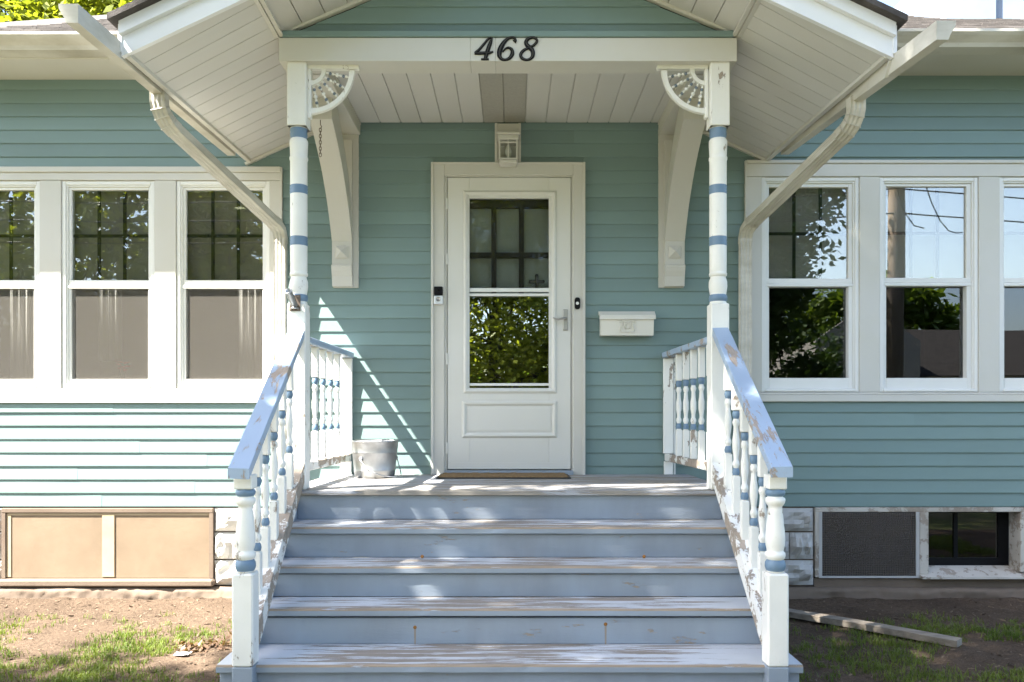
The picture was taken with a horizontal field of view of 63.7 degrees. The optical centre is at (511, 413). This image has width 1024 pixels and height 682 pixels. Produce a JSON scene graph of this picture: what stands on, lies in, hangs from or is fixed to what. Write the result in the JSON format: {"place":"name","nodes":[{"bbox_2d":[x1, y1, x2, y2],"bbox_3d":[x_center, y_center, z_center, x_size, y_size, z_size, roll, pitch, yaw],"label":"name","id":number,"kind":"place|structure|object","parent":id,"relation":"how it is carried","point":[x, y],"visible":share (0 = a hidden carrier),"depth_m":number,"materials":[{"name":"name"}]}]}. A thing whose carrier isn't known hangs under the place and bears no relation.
{"place":"outdoors","nodes":[
{"label":"outdoors","id":0,"kind":"place"},
{"bbox_2d":[3,0,900,15],"label":"sky","id":1,"kind":"structure","parent":0,"point":[892,3],"materials":[{"name":"white"}]},
{"bbox_2d":[0,596,1023,681],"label":"soil","id":2,"kind":"structure","parent":0,"point":[47,635],"depth_m":4.93,"materials":[{"name":"brown soil"}]},
{"bbox_2d":[174,652,191,654],"bbox_3d":[-1.774,1.290,4.440,0.086,0.007,0.055,0,0,0],"label":"paper scrap","id":3,"kind":"object","parent":2,"relation":"on","point":[182,653],"visible":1,"depth_m":4.44,"materials":[{"name":"white paper"}]},
{"bbox_2d":[168,631,231,653],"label":"dry leaves","id":4,"kind":"object","parent":2,"relation":"on","point":[209,642],"visible":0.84,"depth_m":4.58,"materials":[{"name":"brown plant"}]},
{"bbox_2d":[107,0,907,616],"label":"porch","id":5,"kind":"object","parent":2,"relation":"on","point":[249,82],"visible":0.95,"depth_m":4.62,"materials":[{"name":"paint"}]},
{"bbox_2d":[58,4,287,476],"bbox_3d":[-1.935,-0.321,4.743,0.383,3.032,2.104,0,0,11],"label":"porch gutter","id":6,"kind":"object","parent":5,"relation":"attached to","point":[84,23],"visible":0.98,"depth_m":4.87,"materials":[{"name":"white metal"}]},
{"bbox_2d":[285,288,300,310],"bbox_3d":[-1.206,-0.627,4.527,0.064,0.116,0.108,0,0,0],"label":"flag bracket","id":7,"kind":"object","parent":5,"relation":"attached to","point":[295,302],"visible":1,"depth_m":4.54,"materials":[{"name":"metal"}]},
{"bbox_2d":[319,120,321,156],"bbox_3d":[-1.176,-1.689,5.064,0.017,0.230,0.014,0,0,22],"label":"hook chain","id":8,"kind":"object","parent":5,"relation":"hanging from","point":[320,139],"visible":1,"depth_m":5.06,"materials":[{"name":"metal"}]},
{"bbox_2d":[351,440,401,477],"bbox_3d":[-0.900,0.299,5.485,0.350,0.244,0.350,0,0,0],"label":"bucket","id":9,"kind":"object","parent":5,"relation":"on","point":[374,458],"visible":1,"depth_m":5.38,"materials":[{"name":"metal"}]},
{"bbox_2d":[474,37,492,60],"bbox_3d":[-0.156,-2.016,4.553,0.106,0.129,0.012,0,0,0],"label":"house number","id":10,"kind":"object","parent":5,"relation":"attached to","point":[486,52],"visible":1,"depth_m":4.55,"materials":[{"name":"black paint"}]},
{"bbox_2d":[436,472,570,478],"bbox_3d":[-0.055,0.413,5.543,0.880,0.018,0.345,0,0,0],"label":"doormat","id":11,"kind":"object","parent":5,"relation":"on","point":[488,475],"visible":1,"depth_m":5.40,"materials":[{"name":"fabric"}]},
{"bbox_2d":[497,36,516,60],"bbox_3d":[-0.029,-2.015,4.553,0.110,0.136,0.012,0,0,0],"label":"house number","id":12,"kind":"object","parent":5,"relation":"attached to","point":[500,50],"visible":1,"depth_m":4.55,"materials":[{"name":"black paint"}]},
{"bbox_2d":[519,36,537,60],"bbox_3d":[0.092,-2.015,4.553,0.108,0.136,0.012,0,0,0],"label":"house number","id":13,"kind":"object","parent":5,"relation":"attached to","point":[529,47],"visible":1,"depth_m":4.55,"materials":[{"name":"black paint"}]},
{"bbox_2d":[738,20,955,524],"bbox_3d":[1.891,-0.325,4.734,0.322,3.039,2.093,0,0,-9],"label":"porch gutter","id":14,"kind":"object","parent":5,"relation":"attached to","point":[851,106],"visible":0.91,"depth_m":4.87,"materials":[{"name":"beige paint"}]},
{"bbox_2d":[0,598,1023,681],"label":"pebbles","id":15,"kind":"object","parent":2,"relation":"on","point":[231,617],"visible":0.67,"depth_m":4.81,"materials":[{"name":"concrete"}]},
{"bbox_2d":[789,609,961,647],"bbox_3d":[2.077,1.270,4.967,1.131,0.047,0.090,0,0,45],"label":"plank","id":16,"kind":"object","parent":2,"relation":"on","point":[935,638],"visible":0.84,"depth_m":4.85,"materials":[{"name":"grey wood"}]},
{"bbox_2d":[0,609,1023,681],"bbox_3d":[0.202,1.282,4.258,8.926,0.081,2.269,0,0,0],"label":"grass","id":17,"kind":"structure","parent":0,"point":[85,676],"depth_m":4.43,"materials":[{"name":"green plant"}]},
{"bbox_2d":[0,596,1023,681],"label":"ground debris","id":18,"kind":"object","parent":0,"point":[231,620],"visible":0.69,"depth_m":4.87,"materials":[{"name":"plant"}]},
{"label":"ground","id":19,"kind":"structure","parent":0,"visible":0},
{"bbox_2d":[0,0,132,21],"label":"tree","id":20,"kind":"object","parent":19,"relation":"on","point":[15,10],"visible":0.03,"depth_m":18.03,"materials":[{"name":"green plant"}]},
{"bbox_2d":[216,328,802,681],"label":"front steps","id":21,"kind":"structure","parent":19,"relation":"on","point":[292,548],"depth_m":3.91,"materials":[{"name":"grey paint"}]},
{"bbox_2d":[0,0,1023,599],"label":"house","id":22,"kind":"structure","parent":19,"relation":"on","point":[888,310],"depth_m":5.79,"materials":[{"name":"teal wood"}]},
{"bbox_2d":[0,181,39,387],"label":"window","id":23,"kind":"structure","parent":22,"relation":"in","point":[19,200],"depth_m":5.84,"materials":[{"name":"white plastic"}]},
{"bbox_2d":[10,290,33,378],"bbox_3d":[-3.542,-0.884,5.952,0.168,1.387,0.048,0,0,-4],"label":"curtain","id":24,"kind":"object","parent":22,"relation":"hanging from","point":[21,334],"visible":0.55,"depth_m":5.94,"materials":[{"name":"white fabric"}]},
{"bbox_2d":[0,31,117,57],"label":"gutter","id":25,"kind":"object","parent":22,"relation":"attached to","point":[44,44],"visible":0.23,"depth_m":5.32,"materials":[{"name":"white metal"}]},
{"bbox_2d":[62,181,153,388],"bbox_3d":[-2.833,-0.907,5.845,0.651,1.454,0.128,0,0,0],"label":"window","id":26,"kind":"structure","parent":22,"relation":"in","point":[108,226],"depth_m":5.84,"materials":[{"name":"white plastic"}]},
{"bbox_2d":[0,507,215,586],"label":"basement window","id":27,"kind":"structure","parent":22,"relation":"in","point":[41,546],"depth_m":5.78,"materials":[{"name":"wood"}]},
{"bbox_2d":[100,290,121,361],"bbox_3d":[-2.897,-0.978,5.952,0.160,1.200,0.048,0,0,-4],"label":"curtain","id":28,"kind":"object","parent":22,"relation":"hanging from","point":[110,325],"visible":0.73,"depth_m":5.95,"materials":[{"name":"white fabric"}]},
{"bbox_2d":[115,361,130,378],"bbox_3d":[-2.774,-0.313,5.885,0.113,0.130,0.054,0,0,0],"label":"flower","id":29,"kind":"object","parent":22,"relation":"in","point":[122,368],"visible":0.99,"depth_m":5.88,"materials":[{"name":"beige plant"}]},
{"bbox_2d":[177,181,269,388],"bbox_3d":[-2.027,-0.907,5.845,0.656,1.454,0.128,0,0,0],"label":"window","id":30,"kind":"structure","parent":22,"relation":"in","point":[222,245],"depth_m":5.84,"materials":[{"name":"white plastic"}]},
{"bbox_2d":[239,290,260,378],"bbox_3d":[-1.893,-0.884,5.952,0.160,1.387,0.048,0,0,-4],"label":"curtain","id":31,"kind":"object","parent":22,"relation":"hanging from","point":[249,334],"visible":0.33,"depth_m":5.95,"materials":[{"name":"white fabric"}]},
{"bbox_2d":[434,286,442,304],"bbox_3d":[-0.512,-0.822,5.739,0.060,0.124,0.030,0,0,0],"label":"video doorbell","id":32,"kind":"object","parent":22,"relation":"attached to","point":[438,294],"visible":1,"depth_m":5.73,"materials":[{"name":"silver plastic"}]},
{"bbox_2d":[495,123,520,166],"bbox_3d":[-0.029,-1.873,5.707,0.182,0.316,0.185,0,0,0],"label":"wall lantern","id":33,"kind":"object","parent":22,"relation":"attached to","point":[507,144],"depth_m":5.73,"materials":[{"name":"beige paint"}]},
{"bbox_2d":[446,178,570,468],"bbox_3d":[-0.027,-0.631,5.753,0.876,2.040,0.090,0,0,0],"label":"door","id":34,"kind":"structure","parent":22,"relation":"in","point":[489,428],"depth_m":5.77,"materials":[{"name":"wood"}]},
{"bbox_2d":[470,199,548,387],"bbox_3d":[-0.022,-0.620,5.875,0.898,2.067,0.040,0,0,0],"label":"inner door","id":35,"kind":"structure","parent":22,"relation":"in","point":[509,337],"depth_m":5.85,"materials":[{"name":"clear glass"}]},
{"bbox_2d":[529,274,544,287],"bbox_3d":[0.175,-0.942,5.855,0.114,0.098,0.016,0,0,0],"label":"cross","id":36,"kind":"object","parent":22,"relation":"attached to","point":[536,281],"visible":1,"depth_m":5.85,"materials":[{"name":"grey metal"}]},
{"bbox_2d":[575,297,579,308],"bbox_3d":[0.456,-0.769,5.745,0.039,0.082,0.017,0,0,0],"label":"bell button","id":37,"kind":"object","parent":22,"relation":"attached to","point":[577,302],"visible":1,"depth_m":5.74,"materials":[{"name":"black paint"}]},
{"bbox_2d":[598,311,655,335],"bbox_3d":[0.798,-0.629,5.733,0.387,0.173,0.102,0,0,0],"label":"mailbox","id":38,"kind":"object","parent":22,"relation":"attached to","point":[626,323],"visible":1,"depth_m":5.70,"materials":[{"name":"white metal"}]},
{"bbox_2d":[762,177,858,391],"bbox_3d":[2.093,-0.907,5.845,0.682,1.507,0.128,0,0,0],"label":"window","id":39,"kind":"structure","parent":22,"relation":"in","point":[811,240],"depth_m":5.83,"materials":[{"name":"white plastic"}]},
{"bbox_2d":[813,507,1023,578],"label":"basement window","id":40,"kind":"structure","parent":22,"relation":"in","point":[849,542],"depth_m":5.79,"materials":[{"name":"paint"}]},
{"bbox_2d":[880,177,977,391],"bbox_3d":[2.924,-0.907,5.845,0.691,1.507,0.128,0,0,0],"label":"window","id":41,"kind":"structure","parent":22,"relation":"in","point":[929,225],"depth_m":5.83,"materials":[{"name":"white plastic"}]},
{"bbox_2d":[897,28,1023,54],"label":"gutter","id":42,"kind":"object","parent":22,"relation":"attached to","point":[985,41],"visible":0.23,"depth_m":5.31,"materials":[{"name":"white metal"}]},
{"bbox_2d":[1000,177,1023,391],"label":"window","id":43,"kind":"structure","parent":22,"relation":"in","point":[1011,188],"depth_m":5.91,"materials":[{"name":"white plastic"}]}
]}

